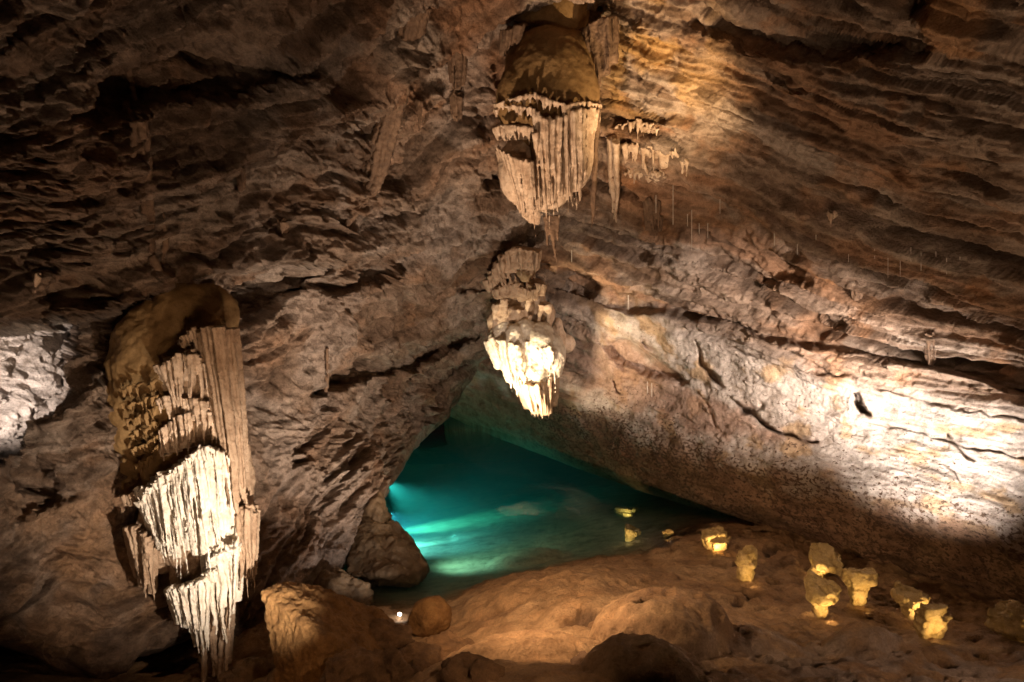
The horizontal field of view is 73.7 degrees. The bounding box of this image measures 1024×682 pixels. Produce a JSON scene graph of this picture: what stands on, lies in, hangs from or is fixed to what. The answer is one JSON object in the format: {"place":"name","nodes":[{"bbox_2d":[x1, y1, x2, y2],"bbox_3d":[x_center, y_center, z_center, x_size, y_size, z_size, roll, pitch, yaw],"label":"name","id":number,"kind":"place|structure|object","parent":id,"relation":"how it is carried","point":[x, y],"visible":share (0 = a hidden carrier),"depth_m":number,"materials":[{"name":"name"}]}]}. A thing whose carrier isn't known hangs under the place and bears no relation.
{"place":"outdoors","nodes":[
{"label":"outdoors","id":0,"kind":"place"},
{"bbox_2d":[0,0,622,678],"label":"rock wall","id":1,"kind":"structure","parent":0,"point":[386,298],"depth_m":9.62,"materials":[{"name":"stone"}]},
{"bbox_2d":[32,272,40,292],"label":"stalactite","id":2,"kind":"object","parent":1,"relation":"attached to","point":[36,278],"visible":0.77,"depth_m":7.55},
{"bbox_2d":[122,32,168,270],"bbox_3d":[-4.556,-2.118,8.307,0.312,2.749,1.433,-2,9,-14],"label":"dripstone rib","id":3,"kind":"object","parent":1,"relation":"attached to","point":[140,133],"visible":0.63,"depth_m":8.54,"materials":[{"name":"brown stone"}]},
{"bbox_2d":[104,283,260,681],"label":"flowstone drapery","id":4,"kind":"object","parent":1,"relation":"attached to","point":[175,389],"visible":0.99,"depth_m":8.83,"materials":[{"name":"beige stone"}]},
{"bbox_2d":[236,167,245,191],"bbox_3d":[-3.851,-2.311,9.737,0.146,0.378,0.346,-4,10,-24],"label":"stalactite","id":5,"kind":"object","parent":1,"relation":"attached to","point":[241,181],"visible":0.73,"depth_m":9.74},
{"bbox_2d":[277,218,289,233],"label":"stalactite","id":6,"kind":"object","parent":1,"relation":"attached to","point":[283,225],"visible":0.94,"depth_m":10.89},
{"bbox_2d":[324,347,329,391],"bbox_3d":[-3.646,0.558,13.459,0.147,0.948,0.303,-3,10,-19],"label":"stalactite","id":7,"kind":"object","parent":1,"relation":"attached to","point":[327,366],"visible":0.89,"depth_m":13.36},
{"bbox_2d":[344,7,430,227],"bbox_3d":[-2.028,-3.578,11.373,2.177,3.392,0.741,8,12,42],"label":"flowstone band","id":8,"kind":"object","parent":1,"relation":"attached to","point":[385,133],"visible":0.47,"depth_m":11.65,"materials":[{"name":"brown stone"}]},
{"bbox_2d":[414,98,423,130],"bbox_3d":[-1.626,-3.930,11.851,0.211,0.591,0.322,0,9,0],"label":"stalactite","id":9,"kind":"object","parent":1,"relation":"attached to","point":[418,102],"visible":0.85,"depth_m":11.73},
{"bbox_2d":[449,92,463,121],"bbox_3d":[-1.017,-4.157,12.383,0.282,0.719,0.357,0,9,0],"label":"stalactite","id":10,"kind":"object","parent":1,"relation":"attached to","point":[456,106],"visible":0.94,"depth_m":12.28},
{"bbox_2d":[447,52,467,97],"bbox_3d":[-0.924,-4.513,11.513,0.377,0.909,0.394,0,9,0],"label":"stalactite","id":11,"kind":"object","parent":1,"relation":"attached to","point":[457,63],"visible":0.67,"depth_m":11.42},
{"bbox_2d":[482,246,575,418],"bbox_3d":[0.689,-0.216,16.037,2.618,4.047,1.987,-5,10,-28],"label":"hanging formation","id":12,"kind":"object","parent":1,"relation":"hanging from","point":[528,345],"visible":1,"depth_m":15.74,"materials":[{"name":"beige stone"}]},
{"bbox_2d":[492,0,619,266],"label":"hanging formation","id":13,"kind":"object","parent":1,"relation":"hanging from","point":[562,57],"visible":1,"depth_m":10.81,"materials":[{"name":"beige stone"}]},
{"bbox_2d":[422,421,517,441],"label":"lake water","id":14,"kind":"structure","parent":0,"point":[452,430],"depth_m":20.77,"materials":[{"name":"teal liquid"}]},
{"bbox_2d":[0,458,1023,681],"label":"cave floor","id":15,"kind":"structure","parent":0,"point":[541,570],"depth_m":9.93,"materials":[{"name":"brown stone"}]},
{"bbox_2d":[231,655,273,681],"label":"boulder","id":16,"kind":"object","parent":15,"relation":"on","point":[251,669],"visible":0.8,"depth_m":8.72,"materials":[{"name":"brown stone"}]},
{"bbox_2d":[266,667,274,681],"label":"boulder","id":17,"kind":"object","parent":15,"relation":"on","point":[269,678],"visible":0.12,"depth_m":8.40,"materials":[{"name":"brown stone"}]},
{"bbox_2d":[261,581,393,681],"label":"boulder","id":18,"kind":"object","parent":15,"relation":"on","point":[311,629],"visible":0.81,"depth_m":8.05,"materials":[{"name":"brown stone"}]},
{"bbox_2d":[313,567,373,605],"bbox_3d":[-2.856,4.198,11.243,1.042,0.960,1.051,-6,11,-34],"label":"lakeside boulder","id":19,"kind":"object","parent":15,"relation":"on","point":[338,580],"visible":0.51,"depth_m":11.02,"materials":[{"name":"brown stone"}]},
{"bbox_2d":[318,643,391,681],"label":"boulder","id":20,"kind":"object","parent":15,"relation":"on","point":[354,663],"visible":0.99,"depth_m":7.12,"materials":[{"name":"brown stone"}]},
{"bbox_2d":[346,513,429,587],"bbox_3d":[-2.296,4.267,13.263,1.541,2.021,3.088,0,9,0],"label":"lakeside boulder","id":21,"kind":"object","parent":15,"relation":"on","point":[388,553],"visible":0.91,"depth_m":12.29,"materials":[{"name":"brown stone"}]},
{"bbox_2d":[364,490,391,522],"bbox_3d":[-2.743,3.521,13.439,0.866,1.202,1.068,0,9,0],"label":"lakeside boulder","id":22,"kind":"object","parent":21,"relation":"on","point":[375,509],"visible":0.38,"depth_m":13.06,"materials":[{"name":"brown stone"}]},
{"bbox_2d":[369,618,414,649],"bbox_3d":[-1.566,3.873,8.734,0.584,0.641,0.643,-2,9,-15],"label":"boulder","id":23,"kind":"object","parent":15,"relation":"on","point":[397,635],"visible":0.67,"depth_m":8.60,"materials":[{"name":"brown stone"}]},
{"bbox_2d":[380,639,413,681],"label":"boulder","id":24,"kind":"object","parent":15,"relation":"on","point":[398,668],"visible":0.76,"depth_m":7.26,"materials":[{"name":"brown stone"}]},
{"bbox_2d":[409,658,430,673],"bbox_3d":[-1.057,3.640,7.524,0.292,0.288,0.316,5,10,28],"label":"boulder","id":25,"kind":"object","parent":15,"relation":"on","point":[417,665],"visible":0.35,"depth_m":7.48,"materials":[{"name":"brown stone"}]},
{"bbox_2d":[399,641,442,664],"bbox_3d":[-1.054,3.963,8.042,0.572,0.925,0.774,0,9,0],"label":"boulder","id":26,"kind":"object","parent":15,"relation":"on","point":[430,654],"visible":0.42,"depth_m":7.84,"materials":[{"name":"brown stone"}]},
{"bbox_2d":[407,595,451,636],"bbox_3d":[-1.172,3.913,9.691,0.622,0.605,0.658,0,9,0],"label":"rounded boulder","id":27,"kind":"object","parent":15,"relation":"on","point":[429,616],"visible":0.94,"depth_m":9.50,"materials":[{"name":"brown stone"}]},
{"bbox_2d":[425,630,474,657],"bbox_3d":[-0.747,4.120,8.349,0.662,0.944,0.897,0,9,0],"label":"boulder","id":28,"kind":"object","parent":15,"relation":"on","point":[448,641],"visible":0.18,"depth_m":8.39,"materials":[{"name":"brown stone"}]},
{"bbox_2d":[439,651,485,681],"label":"boulder","id":29,"kind":"object","parent":15,"relation":"on","point":[455,667],"visible":0.64,"depth_m":6.60,"materials":[{"name":"brown stone"}]},
{"bbox_2d":[469,657,504,681],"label":"boulder","id":30,"kind":"object","parent":15,"relation":"on","point":[482,669],"visible":0.9,"depth_m":6.52,"materials":[{"name":"brown stone"}]},
{"bbox_2d":[570,650,587,664],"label":"boulder","id":31,"kind":"object","parent":15,"relation":"on","point":[578,658],"visible":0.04,"depth_m":6.94,"materials":[{"name":"brown stone"}]},
{"bbox_2d":[613,506,637,516],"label":"calcite cone","id":32,"kind":"object","parent":15,"relation":"on","point":[622,511],"visible":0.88,"depth_m":16.63,"materials":[{"name":"stone"}]},
{"bbox_2d":[624,523,640,541],"bbox_3d":[2.541,4.094,14.388,0.373,0.421,0.332,0,9,0],"label":"calcite cone","id":33,"kind":"object","parent":15,"relation":"on","point":[632,532],"visible":0.91,"depth_m":14.30,"materials":[{"name":"stone"}]},
{"bbox_2d":[662,529,673,538],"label":"calcite cone","id":34,"kind":"object","parent":15,"relation":"on","point":[666,533],"visible":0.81,"depth_m":13.82,"materials":[{"name":"stone"}]},
{"bbox_2d":[701,525,730,551],"bbox_3d":[3.813,3.722,12.752,0.581,0.496,0.533,0,9,0],"label":"calcite cone","id":35,"kind":"object","parent":15,"relation":"on","point":[717,538],"visible":0.93,"depth_m":12.61,"materials":[{"name":"stone"}]},
{"bbox_2d":[734,545,757,581],"bbox_3d":[3.784,3.618,11.044,0.336,0.621,0.334,4,10,24],"label":"calcite cone","id":36,"kind":"object","parent":15,"relation":"on","point":[745,561],"visible":0.98,"depth_m":10.94,"materials":[{"name":"stone"}]},
{"bbox_2d":[804,570,841,618],"bbox_3d":[4.289,3.636,9.535,0.474,0.675,0.473,7,12,39],"label":"calcite cone","id":37,"kind":"object","parent":15,"relation":"on","point":[822,595],"visible":1,"depth_m":9.48,"materials":[{"name":"stone"}]},
{"bbox_2d":[807,542,843,577],"bbox_3d":[5.278,3.767,11.529,0.600,0.557,0.603,0,9,0],"label":"calcite cone","id":38,"kind":"object","parent":15,"relation":"on","point":[824,558],"visible":0.86,"depth_m":11.42,"materials":[{"name":"stone"}]},
{"bbox_2d":[842,567,877,605],"bbox_3d":[5.177,3.693,10.220,0.467,0.650,0.348,0,9,0],"label":"calcite cone","id":39,"kind":"object","parent":15,"relation":"on","point":[858,583],"visible":1,"depth_m":10.12,"materials":[{"name":"stone"}]},
{"bbox_2d":[890,581,930,620],"bbox_3d":[5.790,3.826,9.954,0.462,0.476,0.483,8,12,41],"label":"calcite cone","id":40,"kind":"object","parent":15,"relation":"on","point":[908,599],"visible":0.83,"depth_m":9.85,"materials":[{"name":"stone"}]},
{"bbox_2d":[913,603,952,638],"bbox_3d":[5.334,3.578,8.690,0.484,0.540,0.370,0,9,0],"label":"calcite cone","id":41,"kind":"object","parent":15,"relation":"on","point":[932,620],"visible":0.94,"depth_m":8.56,"materials":[{"name":"stone"}]},
{"bbox_2d":[984,599,1023,642],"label":"calcite cone","id":42,"kind":"object","parent":15,"relation":"on","point":[1005,619],"visible":0.92,"depth_m":8.60,"materials":[{"name":"stone"}]},
{"bbox_2d":[450,0,1023,602],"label":"rock wall","id":43,"kind":"structure","parent":0,"point":[732,362],"depth_m":11.53,"materials":[{"name":"stone"}]},
{"bbox_2d":[605,118,688,221],"bbox_3d":[2.408,-3.247,13.069,1.169,1.910,2.311,-6,11,-35],"label":"drapery fringe","id":44,"kind":"object","parent":43,"relation":"attached to","point":[614,145],"visible":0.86,"depth_m":12.94,"materials":[{"name":"beige stone"}]},
{"bbox_2d":[642,196,663,237],"bbox_3d":[2.818,-2.432,13.527,0.469,0.908,0.398,0,9,0],"label":"stalactite","id":45,"kind":"object","parent":43,"relation":"attached to","point":[653,220],"visible":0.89,"depth_m":13.42},
{"bbox_2d":[691,210,691,249],"bbox_3d":[3.454,-2.131,13.125,0.046,0.770,0.014,0,9,0],"label":"soda straw","id":46,"kind":"object","parent":43,"relation":"hanging from","point":[691,229],"visible":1,"depth_m":13.12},
{"bbox_2d":[827,209,837,225],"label":"stalactite","id":47,"kind":"object","parent":43,"relation":"attached to","point":[832,215],"visible":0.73,"depth_m":11.32},
{"bbox_2d":[850,281,862,300],"bbox_3d":[5.925,-0.870,11.761,0.225,0.360,0.405,6,11,34],"label":"stalactite","id":48,"kind":"object","parent":43,"relation":"hanging from","point":[855,296],"visible":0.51,"depth_m":11.78},
{"bbox_2d":[924,331,937,365],"bbox_3d":[6.966,0.123,11.395,0.239,0.606,0.403,7,11,38],"label":"stalactite","id":49,"kind":"object","parent":43,"relation":"hanging from","point":[930,359],"visible":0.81,"depth_m":11.28}
]}

